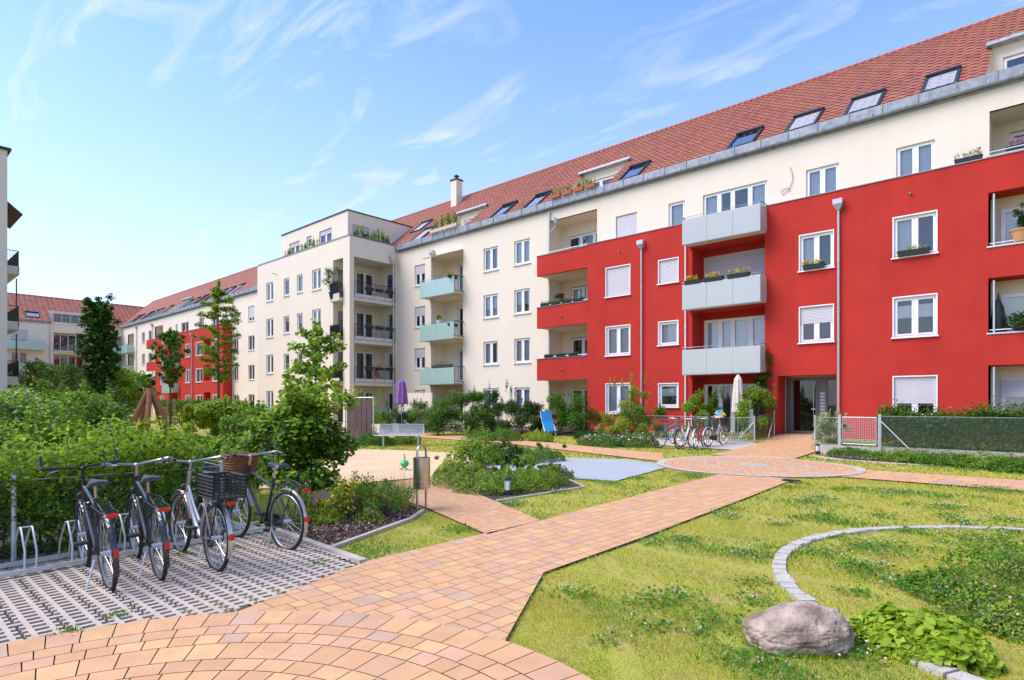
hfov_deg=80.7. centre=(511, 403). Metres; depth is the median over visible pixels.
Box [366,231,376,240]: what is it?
flower box
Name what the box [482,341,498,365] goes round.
window
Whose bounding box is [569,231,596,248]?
balcony door
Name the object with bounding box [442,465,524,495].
ground plant
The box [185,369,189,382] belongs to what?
window
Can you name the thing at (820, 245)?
window
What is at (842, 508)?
grass
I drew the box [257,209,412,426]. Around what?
apartment building
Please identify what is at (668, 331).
window
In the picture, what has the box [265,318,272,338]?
window
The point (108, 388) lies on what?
shrub
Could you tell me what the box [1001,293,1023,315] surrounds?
balcony door
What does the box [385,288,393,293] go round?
flower box
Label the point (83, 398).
shrub
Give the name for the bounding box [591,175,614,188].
terrace door
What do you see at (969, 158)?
flower box
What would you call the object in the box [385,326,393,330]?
flower box
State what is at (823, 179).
window
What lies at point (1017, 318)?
potted plant
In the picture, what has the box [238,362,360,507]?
bush
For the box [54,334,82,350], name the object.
balcony door
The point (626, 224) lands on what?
window
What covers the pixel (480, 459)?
shrub
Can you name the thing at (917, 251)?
flower box
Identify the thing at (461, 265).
balcony door
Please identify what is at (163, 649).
ring paving
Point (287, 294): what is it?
window
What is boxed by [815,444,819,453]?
bollard light
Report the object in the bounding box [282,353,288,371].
window
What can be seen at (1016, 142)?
flower box
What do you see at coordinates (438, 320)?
potted plant
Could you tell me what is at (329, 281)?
potted plant
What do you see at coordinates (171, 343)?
young tree
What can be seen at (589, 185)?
flower box
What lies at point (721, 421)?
bicycle
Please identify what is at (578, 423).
shrub
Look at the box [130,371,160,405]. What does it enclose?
shrub
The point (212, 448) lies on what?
shrub
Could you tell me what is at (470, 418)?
shrub
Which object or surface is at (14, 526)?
wire fence
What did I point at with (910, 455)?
shrub
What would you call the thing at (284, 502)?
flowering plant
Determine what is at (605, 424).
wire fence
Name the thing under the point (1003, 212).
balcony door
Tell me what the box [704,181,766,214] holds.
window
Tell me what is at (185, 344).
window
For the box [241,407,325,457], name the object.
shrub
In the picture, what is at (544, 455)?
ground plant
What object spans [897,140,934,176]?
window
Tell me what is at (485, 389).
window
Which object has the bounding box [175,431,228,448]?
shrub
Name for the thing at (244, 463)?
bicycle
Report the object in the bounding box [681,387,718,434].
shrub
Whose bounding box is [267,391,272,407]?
window
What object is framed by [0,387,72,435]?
shrub
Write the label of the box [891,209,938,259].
window
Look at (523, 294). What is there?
window
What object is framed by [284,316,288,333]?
window
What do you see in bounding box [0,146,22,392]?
apartment building
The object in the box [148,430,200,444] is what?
shrub
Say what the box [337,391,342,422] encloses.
balcony door
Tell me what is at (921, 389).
window
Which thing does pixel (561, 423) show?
shrub
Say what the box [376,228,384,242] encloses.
flower box
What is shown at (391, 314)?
balcony door
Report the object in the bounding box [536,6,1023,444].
apartment building
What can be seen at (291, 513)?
ornamental grass
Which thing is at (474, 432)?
shrub
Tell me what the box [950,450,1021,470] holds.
shrub
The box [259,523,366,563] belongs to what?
kerb
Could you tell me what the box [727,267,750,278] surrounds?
flower box
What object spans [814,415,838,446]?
wire fence
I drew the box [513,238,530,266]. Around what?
window
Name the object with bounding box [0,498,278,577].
bicycle rack
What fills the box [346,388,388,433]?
shrub
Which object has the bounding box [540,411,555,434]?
sun lounger
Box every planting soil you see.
[0,499,233,562]
[181,489,420,543]
[391,422,632,435]
[435,467,580,499]
[826,456,977,467]
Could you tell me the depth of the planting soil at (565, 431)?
30.60 m
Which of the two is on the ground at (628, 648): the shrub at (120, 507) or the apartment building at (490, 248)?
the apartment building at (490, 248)
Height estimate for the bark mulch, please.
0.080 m
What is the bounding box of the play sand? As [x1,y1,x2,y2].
[260,449,477,487]
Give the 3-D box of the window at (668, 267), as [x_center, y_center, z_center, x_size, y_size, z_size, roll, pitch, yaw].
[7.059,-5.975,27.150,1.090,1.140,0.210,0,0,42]
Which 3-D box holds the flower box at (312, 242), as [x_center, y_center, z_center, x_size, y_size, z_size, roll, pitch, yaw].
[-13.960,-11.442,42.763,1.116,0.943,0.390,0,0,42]
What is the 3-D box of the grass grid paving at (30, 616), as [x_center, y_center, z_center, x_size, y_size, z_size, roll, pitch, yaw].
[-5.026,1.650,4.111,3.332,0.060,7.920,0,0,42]
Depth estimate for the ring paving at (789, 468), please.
15.42 m
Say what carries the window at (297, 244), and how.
in the apartment building at (293, 296)
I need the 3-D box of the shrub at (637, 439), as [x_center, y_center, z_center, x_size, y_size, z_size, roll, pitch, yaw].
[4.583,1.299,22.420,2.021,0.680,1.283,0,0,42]
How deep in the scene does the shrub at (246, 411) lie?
19.53 m
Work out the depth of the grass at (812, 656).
3.90 m
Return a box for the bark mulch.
[230,454,908,544]
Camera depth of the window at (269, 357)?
47.05 m
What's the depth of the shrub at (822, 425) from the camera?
20.04 m
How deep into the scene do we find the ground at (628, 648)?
6.01 m
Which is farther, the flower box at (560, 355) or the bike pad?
the flower box at (560, 355)
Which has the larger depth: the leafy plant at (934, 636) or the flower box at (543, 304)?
the flower box at (543, 304)
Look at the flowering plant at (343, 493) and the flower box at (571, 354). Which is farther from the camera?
the flower box at (571, 354)
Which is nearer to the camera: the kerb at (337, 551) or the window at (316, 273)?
the kerb at (337, 551)
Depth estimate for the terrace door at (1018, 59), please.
22.06 m
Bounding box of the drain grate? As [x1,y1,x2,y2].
[782,479,800,481]
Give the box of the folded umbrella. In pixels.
[990,292,1006,332]
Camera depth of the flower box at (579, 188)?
31.18 m
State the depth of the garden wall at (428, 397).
37.93 m
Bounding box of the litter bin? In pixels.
[413,444,429,510]
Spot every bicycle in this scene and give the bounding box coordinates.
[39,449,120,590]
[101,456,175,580]
[161,455,246,571]
[221,450,310,550]
[651,417,687,447]
[673,417,695,448]
[691,417,709,448]
[702,416,728,446]
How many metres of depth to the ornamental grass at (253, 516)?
8.15 m
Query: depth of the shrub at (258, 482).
10.43 m
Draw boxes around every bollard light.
[503,477,511,495]
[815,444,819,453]
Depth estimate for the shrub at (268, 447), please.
16.60 m
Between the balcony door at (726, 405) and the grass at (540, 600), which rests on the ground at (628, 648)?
the grass at (540, 600)
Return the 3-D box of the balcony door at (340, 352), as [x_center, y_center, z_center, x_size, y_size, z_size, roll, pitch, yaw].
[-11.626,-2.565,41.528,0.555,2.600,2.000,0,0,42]
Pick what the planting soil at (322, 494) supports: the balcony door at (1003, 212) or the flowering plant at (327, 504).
the flowering plant at (327, 504)
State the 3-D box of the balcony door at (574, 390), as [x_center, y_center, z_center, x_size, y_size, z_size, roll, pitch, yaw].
[4.381,0.245,32.907,3.000,2.590,0.555,0,0,42]
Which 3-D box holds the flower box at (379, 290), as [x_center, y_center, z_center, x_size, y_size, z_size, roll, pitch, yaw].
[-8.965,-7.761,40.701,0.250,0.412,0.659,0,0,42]
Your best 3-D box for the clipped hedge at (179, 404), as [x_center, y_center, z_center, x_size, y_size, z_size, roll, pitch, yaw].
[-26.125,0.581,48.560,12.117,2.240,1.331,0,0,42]
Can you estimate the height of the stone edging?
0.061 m
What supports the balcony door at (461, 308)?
in the apartment building at (490, 248)
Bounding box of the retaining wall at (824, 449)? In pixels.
[820,444,1023,459]
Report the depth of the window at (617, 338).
29.01 m
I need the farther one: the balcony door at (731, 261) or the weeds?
the balcony door at (731, 261)
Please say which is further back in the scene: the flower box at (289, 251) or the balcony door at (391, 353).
the flower box at (289, 251)
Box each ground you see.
[124,414,1023,679]
[822,439,1023,453]
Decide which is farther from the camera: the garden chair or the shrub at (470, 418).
the garden chair
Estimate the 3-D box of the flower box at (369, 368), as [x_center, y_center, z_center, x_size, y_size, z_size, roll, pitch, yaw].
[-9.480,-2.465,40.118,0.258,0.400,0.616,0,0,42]
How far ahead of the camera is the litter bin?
9.14 m
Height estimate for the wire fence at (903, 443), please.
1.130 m
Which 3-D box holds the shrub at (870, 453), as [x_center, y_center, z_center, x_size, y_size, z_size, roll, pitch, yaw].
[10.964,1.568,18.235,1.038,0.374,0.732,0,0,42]
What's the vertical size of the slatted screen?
2.000 m
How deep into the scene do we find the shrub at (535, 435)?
25.27 m
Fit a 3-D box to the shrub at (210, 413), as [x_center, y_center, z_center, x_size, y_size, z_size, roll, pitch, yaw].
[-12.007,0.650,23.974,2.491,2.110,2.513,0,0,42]
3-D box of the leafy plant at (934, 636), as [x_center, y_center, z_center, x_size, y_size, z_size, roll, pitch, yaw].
[2.729,1.526,3.999,0.886,0.357,0.636,0,0,42]
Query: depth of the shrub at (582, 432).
25.90 m
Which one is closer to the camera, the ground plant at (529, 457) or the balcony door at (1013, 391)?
the ground plant at (529, 457)
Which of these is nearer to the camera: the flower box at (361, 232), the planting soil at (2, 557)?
the planting soil at (2, 557)
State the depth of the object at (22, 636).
5.22 m
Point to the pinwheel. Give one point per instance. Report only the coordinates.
(719, 413)
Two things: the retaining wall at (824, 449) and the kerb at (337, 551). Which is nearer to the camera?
the kerb at (337, 551)
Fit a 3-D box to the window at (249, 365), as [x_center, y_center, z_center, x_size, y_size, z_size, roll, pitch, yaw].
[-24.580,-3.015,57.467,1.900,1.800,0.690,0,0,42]
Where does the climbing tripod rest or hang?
on the ground at (628, 648)
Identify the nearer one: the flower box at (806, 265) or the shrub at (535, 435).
the flower box at (806, 265)
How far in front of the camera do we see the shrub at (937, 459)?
16.15 m
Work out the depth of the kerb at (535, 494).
10.84 m
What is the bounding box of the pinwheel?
[714,410,725,440]
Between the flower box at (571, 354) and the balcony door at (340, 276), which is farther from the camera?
the balcony door at (340, 276)
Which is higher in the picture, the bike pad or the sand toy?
the bike pad
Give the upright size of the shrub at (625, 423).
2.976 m
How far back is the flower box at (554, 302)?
31.50 m
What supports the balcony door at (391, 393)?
in the apartment building at (293, 296)
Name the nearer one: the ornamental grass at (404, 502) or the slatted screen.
the ornamental grass at (404, 502)
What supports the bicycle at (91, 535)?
on the grass grid paving at (30, 616)
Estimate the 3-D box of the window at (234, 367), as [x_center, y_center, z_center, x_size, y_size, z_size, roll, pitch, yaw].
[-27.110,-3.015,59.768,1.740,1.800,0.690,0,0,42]
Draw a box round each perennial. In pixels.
[895,564,991,606]
[922,572,1023,626]
[939,527,1023,591]
[971,593,1023,644]
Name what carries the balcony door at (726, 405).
in the apartment building at (854, 178)
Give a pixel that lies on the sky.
(161, 148)
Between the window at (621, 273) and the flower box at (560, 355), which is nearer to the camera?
the window at (621, 273)
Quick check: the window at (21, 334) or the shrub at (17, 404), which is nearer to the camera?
the shrub at (17, 404)
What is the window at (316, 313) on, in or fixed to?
in the apartment building at (293, 296)
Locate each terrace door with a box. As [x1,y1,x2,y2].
[53,314,82,323]
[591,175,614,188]
[1003,53,1023,68]
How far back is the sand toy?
14.73 m
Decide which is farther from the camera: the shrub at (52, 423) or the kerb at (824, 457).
the kerb at (824, 457)
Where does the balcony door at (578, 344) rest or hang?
in the apartment building at (854, 178)
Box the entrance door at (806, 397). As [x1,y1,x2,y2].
[786,376,835,433]
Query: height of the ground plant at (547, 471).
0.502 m
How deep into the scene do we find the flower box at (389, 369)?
41.25 m
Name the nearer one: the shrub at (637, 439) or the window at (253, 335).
the shrub at (637, 439)
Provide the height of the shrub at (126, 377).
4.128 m
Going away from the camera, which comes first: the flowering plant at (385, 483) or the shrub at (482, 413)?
the flowering plant at (385, 483)
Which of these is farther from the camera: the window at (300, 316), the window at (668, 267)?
the window at (300, 316)
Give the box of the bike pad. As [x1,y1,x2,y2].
[655,438,758,449]
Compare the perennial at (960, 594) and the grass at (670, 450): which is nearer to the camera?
the perennial at (960, 594)
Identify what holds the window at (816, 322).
in the apartment building at (854, 178)
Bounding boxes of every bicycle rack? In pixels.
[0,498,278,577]
[661,429,752,443]
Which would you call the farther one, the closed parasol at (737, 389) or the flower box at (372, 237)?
the flower box at (372, 237)
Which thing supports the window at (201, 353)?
in the apartment building at (146, 324)
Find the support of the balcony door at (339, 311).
in the apartment building at (293, 296)
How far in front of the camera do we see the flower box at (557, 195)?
32.19 m
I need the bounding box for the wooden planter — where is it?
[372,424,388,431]
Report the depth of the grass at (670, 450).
19.63 m
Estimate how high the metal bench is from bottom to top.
0.894 m
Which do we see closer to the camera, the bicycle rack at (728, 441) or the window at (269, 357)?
the bicycle rack at (728, 441)
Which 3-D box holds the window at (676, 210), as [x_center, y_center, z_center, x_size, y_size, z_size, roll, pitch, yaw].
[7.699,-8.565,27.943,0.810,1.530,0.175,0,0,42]
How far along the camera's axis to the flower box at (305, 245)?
43.66 m
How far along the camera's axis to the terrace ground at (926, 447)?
18.12 m
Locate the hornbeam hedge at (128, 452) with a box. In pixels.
[0,409,204,560]
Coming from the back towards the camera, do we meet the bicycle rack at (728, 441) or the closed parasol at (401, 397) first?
the closed parasol at (401, 397)
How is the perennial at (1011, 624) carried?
on the ground at (628, 648)
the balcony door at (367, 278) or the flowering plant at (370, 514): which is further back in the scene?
the balcony door at (367, 278)
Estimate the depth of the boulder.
3.97 m
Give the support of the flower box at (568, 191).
on the apartment building at (854, 178)
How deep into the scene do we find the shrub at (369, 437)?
23.82 m
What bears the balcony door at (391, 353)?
in the apartment building at (293, 296)
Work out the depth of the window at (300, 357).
43.84 m
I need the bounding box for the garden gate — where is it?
[839,414,879,450]
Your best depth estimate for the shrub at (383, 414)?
33.82 m
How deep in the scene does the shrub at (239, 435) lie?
14.03 m
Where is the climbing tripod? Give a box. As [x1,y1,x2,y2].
[131,388,171,437]
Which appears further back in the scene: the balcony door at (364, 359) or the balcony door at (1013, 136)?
the balcony door at (364, 359)
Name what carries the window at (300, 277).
in the apartment building at (293, 296)
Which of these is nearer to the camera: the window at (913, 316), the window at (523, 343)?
the window at (913, 316)
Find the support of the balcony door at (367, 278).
in the apartment building at (293, 296)
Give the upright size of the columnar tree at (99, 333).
5.801 m
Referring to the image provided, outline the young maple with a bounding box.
[285,317,349,413]
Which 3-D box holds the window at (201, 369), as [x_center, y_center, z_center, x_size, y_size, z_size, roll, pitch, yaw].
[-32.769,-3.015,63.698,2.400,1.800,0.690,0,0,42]
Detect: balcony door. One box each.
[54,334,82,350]
[54,354,82,369]
[337,268,342,297]
[337,309,342,339]
[337,350,342,382]
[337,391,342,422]
[356,271,373,299]
[356,311,373,340]
[356,351,373,382]
[356,392,373,418]
[386,273,392,302]
[386,312,392,342]
[386,352,392,379]
[386,392,392,417]
[459,264,462,289]
[459,307,462,335]
[459,349,462,380]
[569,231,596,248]
[572,286,586,300]
[572,337,586,355]
[572,388,586,426]
[705,249,764,278]
[705,315,764,348]
[705,383,764,432]
[1001,207,1023,243]
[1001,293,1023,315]
[1001,379,1023,410]
[1010,131,1023,144]
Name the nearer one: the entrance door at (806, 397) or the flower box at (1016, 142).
the flower box at (1016, 142)
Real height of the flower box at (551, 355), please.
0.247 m
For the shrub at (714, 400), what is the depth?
24.66 m
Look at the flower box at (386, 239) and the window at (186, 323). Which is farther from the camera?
the window at (186, 323)
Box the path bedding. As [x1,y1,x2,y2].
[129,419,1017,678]
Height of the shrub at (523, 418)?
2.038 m
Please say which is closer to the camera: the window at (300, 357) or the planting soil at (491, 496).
the planting soil at (491, 496)
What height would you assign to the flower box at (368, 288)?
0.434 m
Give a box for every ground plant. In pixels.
[430,461,504,488]
[434,453,470,477]
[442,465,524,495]
[476,458,557,492]
[478,444,538,465]
[513,461,570,485]
[514,442,566,462]
[537,464,574,479]
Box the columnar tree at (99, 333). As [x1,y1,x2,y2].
[73,293,122,394]
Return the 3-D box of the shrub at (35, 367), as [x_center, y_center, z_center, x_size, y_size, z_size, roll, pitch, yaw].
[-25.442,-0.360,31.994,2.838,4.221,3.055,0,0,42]
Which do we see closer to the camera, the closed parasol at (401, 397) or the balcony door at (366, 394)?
the closed parasol at (401, 397)
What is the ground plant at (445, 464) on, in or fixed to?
on the planting soil at (491, 496)
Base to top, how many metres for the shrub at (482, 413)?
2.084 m
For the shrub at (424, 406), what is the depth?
32.76 m
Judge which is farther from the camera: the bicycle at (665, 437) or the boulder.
the bicycle at (665, 437)
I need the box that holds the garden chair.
[374,370,382,378]
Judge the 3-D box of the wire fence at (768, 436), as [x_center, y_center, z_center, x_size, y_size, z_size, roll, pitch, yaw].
[9.667,0.901,23.054,0.054,1.325,2.134,0,0,42]
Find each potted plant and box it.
[321,266,341,298]
[436,315,441,323]
[554,293,565,300]
[1004,311,1023,330]
[1009,201,1023,242]
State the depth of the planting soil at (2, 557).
7.34 m
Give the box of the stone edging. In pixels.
[772,525,1023,679]
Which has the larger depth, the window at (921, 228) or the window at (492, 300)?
the window at (492, 300)
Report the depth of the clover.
6.33 m
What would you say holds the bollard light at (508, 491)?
on the planting soil at (491, 496)
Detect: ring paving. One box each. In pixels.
[0,611,592,679]
[656,456,865,478]
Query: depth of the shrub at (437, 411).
29.90 m
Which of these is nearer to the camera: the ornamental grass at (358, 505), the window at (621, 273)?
the ornamental grass at (358, 505)
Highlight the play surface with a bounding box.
[488,457,668,480]
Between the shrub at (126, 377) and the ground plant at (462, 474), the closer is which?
the ground plant at (462, 474)
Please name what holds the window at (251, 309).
in the apartment building at (146, 324)
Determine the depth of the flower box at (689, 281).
25.62 m
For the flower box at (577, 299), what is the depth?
30.52 m
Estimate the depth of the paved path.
6.71 m
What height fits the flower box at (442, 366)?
0.454 m
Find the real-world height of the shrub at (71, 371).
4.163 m
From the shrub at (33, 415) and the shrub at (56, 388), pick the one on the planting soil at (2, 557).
the shrub at (33, 415)
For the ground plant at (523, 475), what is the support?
on the planting soil at (491, 496)
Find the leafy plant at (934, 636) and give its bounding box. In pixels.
[848,601,1009,676]
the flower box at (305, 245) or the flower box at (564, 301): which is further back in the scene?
the flower box at (305, 245)
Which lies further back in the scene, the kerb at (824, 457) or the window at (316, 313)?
the window at (316, 313)
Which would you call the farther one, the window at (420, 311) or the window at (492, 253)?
the window at (420, 311)
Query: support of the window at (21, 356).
in the apartment building at (48, 330)
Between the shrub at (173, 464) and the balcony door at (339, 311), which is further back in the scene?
the balcony door at (339, 311)
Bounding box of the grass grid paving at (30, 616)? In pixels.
[0,527,358,643]
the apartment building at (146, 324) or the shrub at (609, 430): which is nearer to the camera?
the shrub at (609, 430)
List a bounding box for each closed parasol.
[395,379,407,423]
[732,374,744,438]
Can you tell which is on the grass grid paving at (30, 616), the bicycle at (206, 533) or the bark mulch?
the bicycle at (206, 533)
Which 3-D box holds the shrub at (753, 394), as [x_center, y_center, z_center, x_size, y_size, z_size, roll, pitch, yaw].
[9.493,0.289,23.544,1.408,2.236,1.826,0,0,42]
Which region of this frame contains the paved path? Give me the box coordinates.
[138,419,1023,679]
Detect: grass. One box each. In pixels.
[225,476,278,526]
[258,481,319,527]
[259,469,1023,544]
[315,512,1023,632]
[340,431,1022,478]
[343,469,391,512]
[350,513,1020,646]
[376,468,422,511]
[506,591,1023,679]
[744,631,857,659]
[821,438,1023,452]
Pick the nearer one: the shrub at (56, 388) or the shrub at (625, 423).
the shrub at (56, 388)
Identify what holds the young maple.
on the ground at (628, 648)
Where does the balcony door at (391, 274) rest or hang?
in the apartment building at (293, 296)
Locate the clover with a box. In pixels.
[431,467,1023,679]
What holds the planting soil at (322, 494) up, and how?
on the ground at (628, 648)
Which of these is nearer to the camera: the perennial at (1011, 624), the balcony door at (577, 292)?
the perennial at (1011, 624)
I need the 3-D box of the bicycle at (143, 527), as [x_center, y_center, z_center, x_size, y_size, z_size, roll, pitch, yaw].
[-3.646,1.104,5.984,0.656,1.097,1.807,-4,3,-42]
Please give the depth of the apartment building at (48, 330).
79.48 m
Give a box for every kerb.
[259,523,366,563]
[330,509,424,547]
[495,479,585,501]
[812,455,1017,471]
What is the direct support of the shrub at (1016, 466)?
on the ground at (628, 648)
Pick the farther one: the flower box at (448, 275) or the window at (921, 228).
the flower box at (448, 275)
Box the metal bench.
[374,424,424,445]
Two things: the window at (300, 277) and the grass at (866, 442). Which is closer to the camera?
the grass at (866, 442)
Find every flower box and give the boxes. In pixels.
[284,248,293,254]
[300,242,309,249]
[310,236,319,247]
[355,225,363,237]
[365,285,373,290]
[365,323,373,328]
[365,364,373,369]
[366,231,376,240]
[375,285,383,292]
[375,325,383,329]
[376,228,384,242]
[382,235,392,244]
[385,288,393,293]
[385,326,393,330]
[385,365,393,370]
[429,211,459,233]
[431,360,453,367]
[447,270,457,278]
[540,300,550,306]
[544,353,554,357]
[550,189,561,198]
[550,299,561,304]
[556,352,566,357]
[561,184,572,195]
[562,297,572,303]
[568,351,579,356]
[573,181,584,192]
[573,295,584,301]
[584,176,596,189]
[684,275,702,284]
[703,271,724,281]
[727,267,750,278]
[802,258,824,269]
[897,244,929,256]
[954,147,982,163]
[1005,136,1023,151]
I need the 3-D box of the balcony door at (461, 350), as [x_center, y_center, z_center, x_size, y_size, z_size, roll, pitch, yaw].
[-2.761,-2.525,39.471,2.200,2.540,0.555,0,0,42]
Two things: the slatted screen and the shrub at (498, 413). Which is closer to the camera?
the slatted screen
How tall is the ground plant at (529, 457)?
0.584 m
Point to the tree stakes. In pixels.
(166, 410)
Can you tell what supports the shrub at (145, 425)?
on the ground at (628, 648)
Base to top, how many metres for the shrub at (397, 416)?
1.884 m
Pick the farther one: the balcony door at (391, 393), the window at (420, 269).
the balcony door at (391, 393)
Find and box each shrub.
[0,381,103,438]
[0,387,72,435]
[0,397,90,519]
[1,378,118,415]
[2,386,76,397]
[2,405,142,513]
[7,358,70,397]
[32,362,87,390]
[42,426,176,520]
[58,396,134,433]
[74,364,156,412]
[101,428,228,506]
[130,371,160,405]
[130,418,148,433]
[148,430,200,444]
[169,434,260,503]
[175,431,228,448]
[180,394,250,438]
[201,431,266,455]
[203,396,273,443]
[213,442,285,495]
[229,422,287,458]
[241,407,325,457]
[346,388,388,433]
[355,430,395,445]
[372,404,395,423]
[377,401,416,430]
[394,432,421,444]
[403,398,429,432]
[410,388,461,435]
[443,385,490,433]
[448,423,503,472]
[468,428,497,439]
[472,396,504,432]
[480,380,525,430]
[489,438,528,471]
[490,426,522,440]
[495,395,544,431]
[510,401,543,431]
[521,429,553,441]
[545,389,572,434]
[546,388,606,432]
[573,428,595,438]
[576,432,623,447]
[595,407,627,435]
[602,372,651,436]
[610,431,660,447]
[621,398,668,436]
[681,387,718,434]
[704,386,723,435]
[733,383,777,438]
[747,346,771,435]
[811,409,851,446]
[826,446,866,456]
[856,449,888,460]
[876,447,943,463]
[915,450,980,467]
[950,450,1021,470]
[984,455,1023,473]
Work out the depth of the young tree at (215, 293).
29.85 m
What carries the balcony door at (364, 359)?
in the apartment building at (293, 296)
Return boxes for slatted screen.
[345,396,373,439]
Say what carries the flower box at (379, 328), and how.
attached to the apartment building at (293, 296)
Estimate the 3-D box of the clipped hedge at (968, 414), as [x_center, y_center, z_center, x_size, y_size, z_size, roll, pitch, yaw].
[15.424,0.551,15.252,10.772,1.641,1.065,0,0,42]
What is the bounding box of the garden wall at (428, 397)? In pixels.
[399,393,432,424]
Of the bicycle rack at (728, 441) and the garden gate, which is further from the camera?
the bicycle rack at (728, 441)
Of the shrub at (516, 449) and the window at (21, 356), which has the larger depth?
the window at (21, 356)
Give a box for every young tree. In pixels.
[148,326,190,424]
[191,279,241,400]
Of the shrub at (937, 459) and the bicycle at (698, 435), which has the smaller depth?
the shrub at (937, 459)
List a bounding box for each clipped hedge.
[155,397,222,424]
[877,395,1023,451]
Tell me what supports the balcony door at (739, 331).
in the apartment building at (854, 178)
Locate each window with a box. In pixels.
[11,330,26,340]
[11,352,26,362]
[182,322,188,331]
[185,344,189,357]
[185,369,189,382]
[195,368,202,382]
[196,341,202,355]
[234,367,238,380]
[247,306,254,321]
[248,335,253,350]
[249,365,254,379]
[265,282,273,302]
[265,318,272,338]
[267,355,273,373]
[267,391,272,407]
[282,278,289,296]
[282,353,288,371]
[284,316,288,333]
[290,241,299,251]
[296,274,302,293]
[297,313,302,331]
[298,352,302,362]
[311,268,320,291]
[313,309,320,325]
[320,228,331,242]
[352,224,368,236]
[413,264,424,286]
[413,306,424,328]
[413,348,424,369]
[482,246,498,272]
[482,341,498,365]
[483,294,497,318]
[484,388,497,409]
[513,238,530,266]
[513,288,530,314]
[513,338,530,363]
[515,387,529,404]
[604,264,630,297]
[604,324,630,356]
[605,383,629,413]
[617,212,636,236]
[657,257,679,284]
[657,320,679,346]
[658,383,679,407]
[669,201,684,225]
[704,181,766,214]
[797,229,834,272]
[797,303,834,343]
[807,163,838,195]
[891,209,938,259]
[891,293,938,338]
[892,375,937,417]
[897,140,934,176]
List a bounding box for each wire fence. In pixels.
[0,456,222,562]
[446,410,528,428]
[582,413,633,432]
[637,414,754,442]
[755,410,774,442]
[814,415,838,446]
[880,414,1023,452]
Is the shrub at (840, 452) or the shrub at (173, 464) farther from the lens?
the shrub at (840, 452)
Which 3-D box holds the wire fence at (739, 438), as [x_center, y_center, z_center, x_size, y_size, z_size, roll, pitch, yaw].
[7.187,0.991,24.147,0.054,1.148,5.209,0,0,-43]
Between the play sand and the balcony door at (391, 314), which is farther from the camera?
the balcony door at (391, 314)
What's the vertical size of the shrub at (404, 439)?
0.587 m
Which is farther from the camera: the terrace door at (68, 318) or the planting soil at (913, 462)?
the terrace door at (68, 318)
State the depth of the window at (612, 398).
29.26 m
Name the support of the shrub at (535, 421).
on the planting soil at (565, 431)
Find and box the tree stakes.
[165,399,175,425]
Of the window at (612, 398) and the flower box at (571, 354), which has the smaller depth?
the window at (612, 398)
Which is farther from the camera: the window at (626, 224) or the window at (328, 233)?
the window at (328, 233)
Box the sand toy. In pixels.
[400,454,408,468]
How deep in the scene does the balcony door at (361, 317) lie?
42.87 m
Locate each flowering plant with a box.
[267,481,313,521]
[306,494,347,525]
[324,469,384,517]
[351,503,385,523]
[358,477,418,516]
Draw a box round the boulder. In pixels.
[742,601,854,657]
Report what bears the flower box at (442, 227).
attached to the apartment building at (490, 248)
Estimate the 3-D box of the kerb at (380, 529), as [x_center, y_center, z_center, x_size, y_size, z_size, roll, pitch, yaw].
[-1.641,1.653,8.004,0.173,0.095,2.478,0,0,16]
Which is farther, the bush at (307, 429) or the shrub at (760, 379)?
the shrub at (760, 379)
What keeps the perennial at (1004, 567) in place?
on the ground at (628, 648)
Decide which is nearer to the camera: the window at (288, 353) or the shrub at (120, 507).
the shrub at (120, 507)
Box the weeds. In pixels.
[47,539,327,634]
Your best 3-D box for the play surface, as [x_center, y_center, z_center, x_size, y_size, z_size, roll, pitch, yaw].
[1.983,1.619,15.668,4.250,0.010,4.650,0,0,42]
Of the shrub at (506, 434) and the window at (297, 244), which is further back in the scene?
the window at (297, 244)
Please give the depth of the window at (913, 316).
21.07 m
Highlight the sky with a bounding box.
[0,0,1023,306]
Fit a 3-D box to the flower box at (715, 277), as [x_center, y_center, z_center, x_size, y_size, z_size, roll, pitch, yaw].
[8.375,-5.300,25.037,0.866,0.420,0.227,0,0,42]
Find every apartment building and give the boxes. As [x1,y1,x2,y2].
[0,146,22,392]
[7,292,143,407]
[120,266,389,414]
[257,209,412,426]
[391,148,609,425]
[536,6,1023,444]
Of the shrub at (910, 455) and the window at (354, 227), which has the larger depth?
the window at (354, 227)

